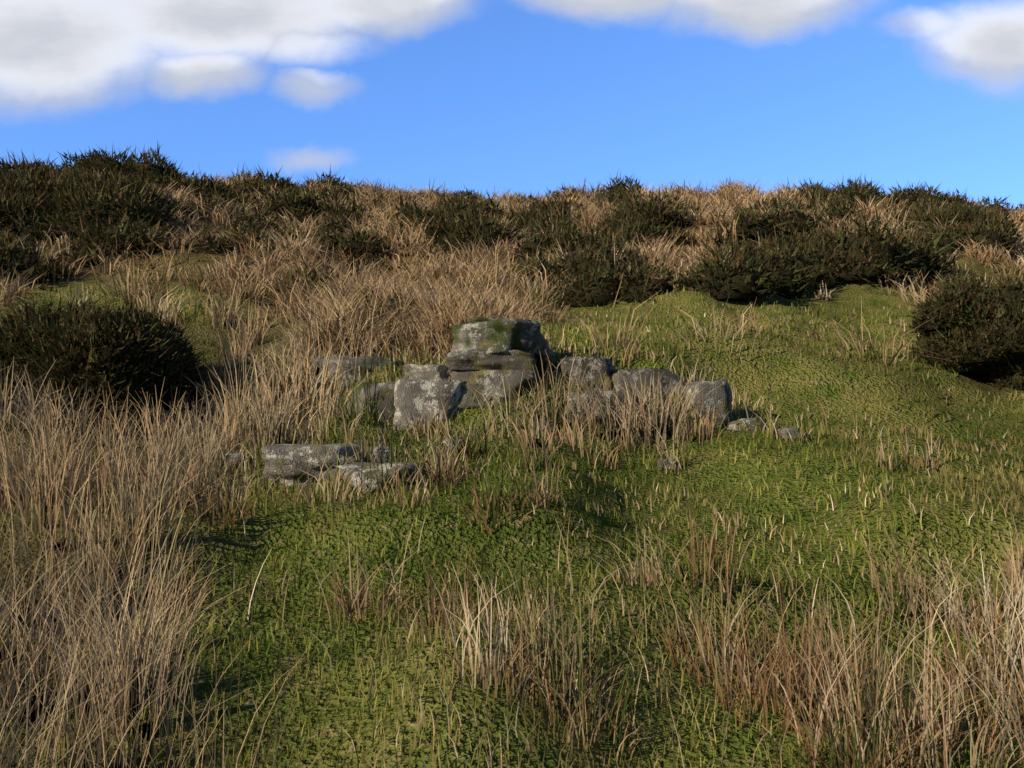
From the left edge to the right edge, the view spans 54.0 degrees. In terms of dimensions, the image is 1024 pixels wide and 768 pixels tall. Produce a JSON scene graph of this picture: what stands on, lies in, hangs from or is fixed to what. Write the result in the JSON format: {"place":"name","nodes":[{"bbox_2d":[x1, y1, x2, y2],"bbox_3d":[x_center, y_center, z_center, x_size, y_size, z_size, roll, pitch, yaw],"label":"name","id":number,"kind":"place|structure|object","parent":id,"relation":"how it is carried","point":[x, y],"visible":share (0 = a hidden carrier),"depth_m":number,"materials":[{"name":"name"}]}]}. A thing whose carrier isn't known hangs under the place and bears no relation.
{"place":"outdoors","nodes":[
{"label":"outdoors","id":0,"kind":"place"},
{"bbox_2d":[0,188,1023,767],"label":"hillside ground","id":1,"kind":"structure","parent":0,"point":[224,546],"depth_m":6.73,"materials":[{"name":"green plant"}]},
{"bbox_2d":[217,453,252,470],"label":"rock","id":2,"kind":"object","parent":1,"relation":"on","point":[235,457],"visible":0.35,"depth_m":9.31,"materials":[{"name":"stone"}]},
{"bbox_2d":[261,443,365,486],"bbox_3d":[-1.706,0.759,9.077,1.070,0.472,1.377,0,-6,0],"label":"rock slab","id":3,"kind":"object","parent":1,"relation":"on","point":[288,457],"visible":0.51,"depth_m":8.47,"materials":[{"name":"stone"}]},
{"bbox_2d":[308,376,333,398],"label":"rock","id":4,"kind":"object","parent":1,"relation":"on","point":[314,382],"visible":0.23,"depth_m":12.35,"materials":[{"name":"stone"}]},
{"bbox_2d":[309,354,402,390],"bbox_3d":[-2.002,-0.107,12.702,1.289,0.586,0.986,1,-6,-11],"label":"dark rock","id":5,"kind":"object","parent":1,"relation":"on","point":[350,367],"visible":0.32,"depth_m":12.35,"materials":[{"name":"stone"}]},
{"bbox_2d":[348,382,395,422],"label":"rock","id":6,"kind":"object","parent":1,"relation":"on","point":[387,399],"visible":0.38,"depth_m":11.40,"materials":[{"name":"stone"}]},
{"bbox_2d":[0,280,765,767],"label":"tall dry grass","id":7,"kind":"structure","parent":1,"relation":"on","point":[166,472],"depth_m":6.89,"materials":[{"name":"beige plant"}]},
{"bbox_2d":[337,462,428,492],"bbox_3d":[-0.979,0.762,8.273,0.841,0.267,1.040,-2,-6,16],"label":"rock slab","id":8,"kind":"object","parent":1,"relation":"on","point":[360,468],"visible":0.39,"depth_m":7.89,"materials":[{"name":"stone"}]},
{"bbox_2d":[366,445,400,462],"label":"rock","id":9,"kind":"object","parent":1,"relation":"on","point":[386,451],"visible":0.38,"depth_m":8.76,"materials":[{"name":"stone"}]},
{"bbox_2d":[403,364,450,381],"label":"rock","id":10,"kind":"object","parent":1,"relation":"on","point":[429,372],"visible":0.41,"depth_m":11.69,"materials":[{"name":"stone"}]},
{"bbox_2d":[393,379,465,429],"bbox_3d":[-0.886,0.299,11.512,0.968,0.667,0.760,1,-6,-9],"label":"rock","id":11,"kind":"object","parent":1,"relation":"on","point":[420,396],"visible":0.47,"depth_m":11.19,"materials":[{"name":"stone"}]},
{"bbox_2d":[443,439,465,451],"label":"rock","id":12,"kind":"object","parent":1,"relation":"on","point":[459,440],"visible":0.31,"depth_m":8.94,"materials":[{"name":"stone"}]},
{"bbox_2d":[450,370,542,408],"bbox_3d":[-0.176,0.105,11.752,1.160,0.500,0.994,0,-6,0],"label":"rock","id":13,"kind":"object","parent":1,"relation":"on","point":[482,380],"visible":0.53,"depth_m":11.35,"materials":[{"name":"stone"}]},
{"bbox_2d":[446,349,536,375],"bbox_3d":[-0.236,-0.218,11.812,1.058,0.311,1.026,0,-6,0],"label":"rock","id":14,"kind":"object","parent":13,"relation":"on","point":[473,360],"visible":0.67,"depth_m":11.42,"materials":[{"name":"stone"}]},
{"bbox_2d":[451,318,553,359],"bbox_3d":[-0.121,-0.502,11.890,1.127,0.439,1.056,-1,-6,10],"label":"rock","id":15,"kind":"object","parent":14,"relation":"on","point":[499,336],"visible":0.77,"depth_m":11.46,"materials":[{"name":"stone"}]},
{"bbox_2d":[467,317,494,322],"bbox_3d":[-0.248,-0.711,11.914,0.543,0.133,0.493,2,-6,-19],"label":"rock stack course","id":16,"kind":"object","parent":15,"relation":"on","point":[476,319],"visible":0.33,"depth_m":11.72,"materials":[{"name":"stone"}]},
{"bbox_2d":[0,149,1023,334],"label":"shrubs","id":17,"kind":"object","parent":1,"relation":"on","point":[65,195],"depth_m":23.81,"materials":[{"name":"green plant"}]},
{"bbox_2d":[0,154,1023,366],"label":"molinia grass tussocks","id":18,"kind":"object","parent":1,"relation":"on","point":[457,303],"depth_m":20.43,"materials":[{"name":"beige plant"}]},
{"bbox_2d":[0,266,1023,429],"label":"gorse bush","id":19,"kind":"object","parent":1,"relation":"on","point":[974,328],"visible":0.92,"depth_m":12.26,"materials":[{"name":"green plant"}]},
{"bbox_2d":[218,327,813,496],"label":"fringe grass","id":20,"kind":"structure","parent":1,"relation":"on","point":[770,423],"depth_m":10.79,"materials":[{"name":"beige plant"}]},
{"bbox_2d":[79,142,969,306],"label":"gorse bushes","id":21,"kind":"object","parent":1,"relation":"on","point":[599,289],"visible":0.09,"depth_m":20.79,"materials":[{"name":"green plant"}]},
{"bbox_2d":[60,229,1023,767],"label":"grass rush stems","id":22,"kind":"object","parent":1,"relation":"on","point":[818,681],"visible":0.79,"depth_m":4.62,"materials":[{"name":"beige plant"}]},
{"bbox_2d":[531,421,556,436],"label":"rock","id":23,"kind":"object","parent":1,"relation":"on","point":[551,423],"visible":0.36,"depth_m":10.83,"materials":[{"name":"stone"}]},
{"bbox_2d":[558,355,615,390],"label":"rock","id":24,"kind":"object","parent":1,"relation":"on","point":[596,365],"visible":0.56,"depth_m":11.77,"materials":[{"name":"stone"}]},
{"bbox_2d":[565,390,641,423],"bbox_3d":[1.034,0.286,11.420,0.962,0.422,0.914,0,-6,0],"label":"rock","id":25,"kind":"object","parent":1,"relation":"on","point":[619,394],"visible":0.33,"depth_m":11.12,"materials":[{"name":"stone"}]},
{"bbox_2d":[611,368,689,407],"bbox_3d":[1.608,0.106,11.927,1.169,0.595,0.954,0,-6,0],"label":"rock","id":26,"kind":"object","parent":1,"relation":"on","point":[631,375],"visible":0.38,"depth_m":11.58,"materials":[{"name":"stone"}]},
{"bbox_2d":[657,459,676,468],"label":"rock","id":27,"kind":"object","parent":1,"relation":"on","point":[667,463],"visible":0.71,"depth_m":9.58,"materials":[{"name":"stone"}]},
{"bbox_2d":[683,379,732,428],"bbox_3d":[2.253,0.324,11.364,0.623,0.744,0.641,2,-6,-15],"label":"boulder","id":28,"kind":"object","parent":1,"relation":"on","point":[723,392],"visible":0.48,"depth_m":11.07,"materials":[{"name":"stone"}]},
{"bbox_2d":[727,418,766,430],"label":"flat rock","id":29,"kind":"object","parent":1,"relation":"on","point":[739,422],"visible":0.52,"depth_m":10.97,"materials":[{"name":"stone"}]},
{"bbox_2d":[776,428,801,439],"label":"rock","id":30,"kind":"object","parent":1,"relation":"on","point":[784,431],"visible":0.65,"depth_m":10.15,"materials":[{"name":"stone"}]},
{"bbox_2d":[0,0,1023,208],"label":"sky","id":31,"kind":"structure","parent":0,"point":[522,96],"materials":[{"name":"blue"}]}
]}

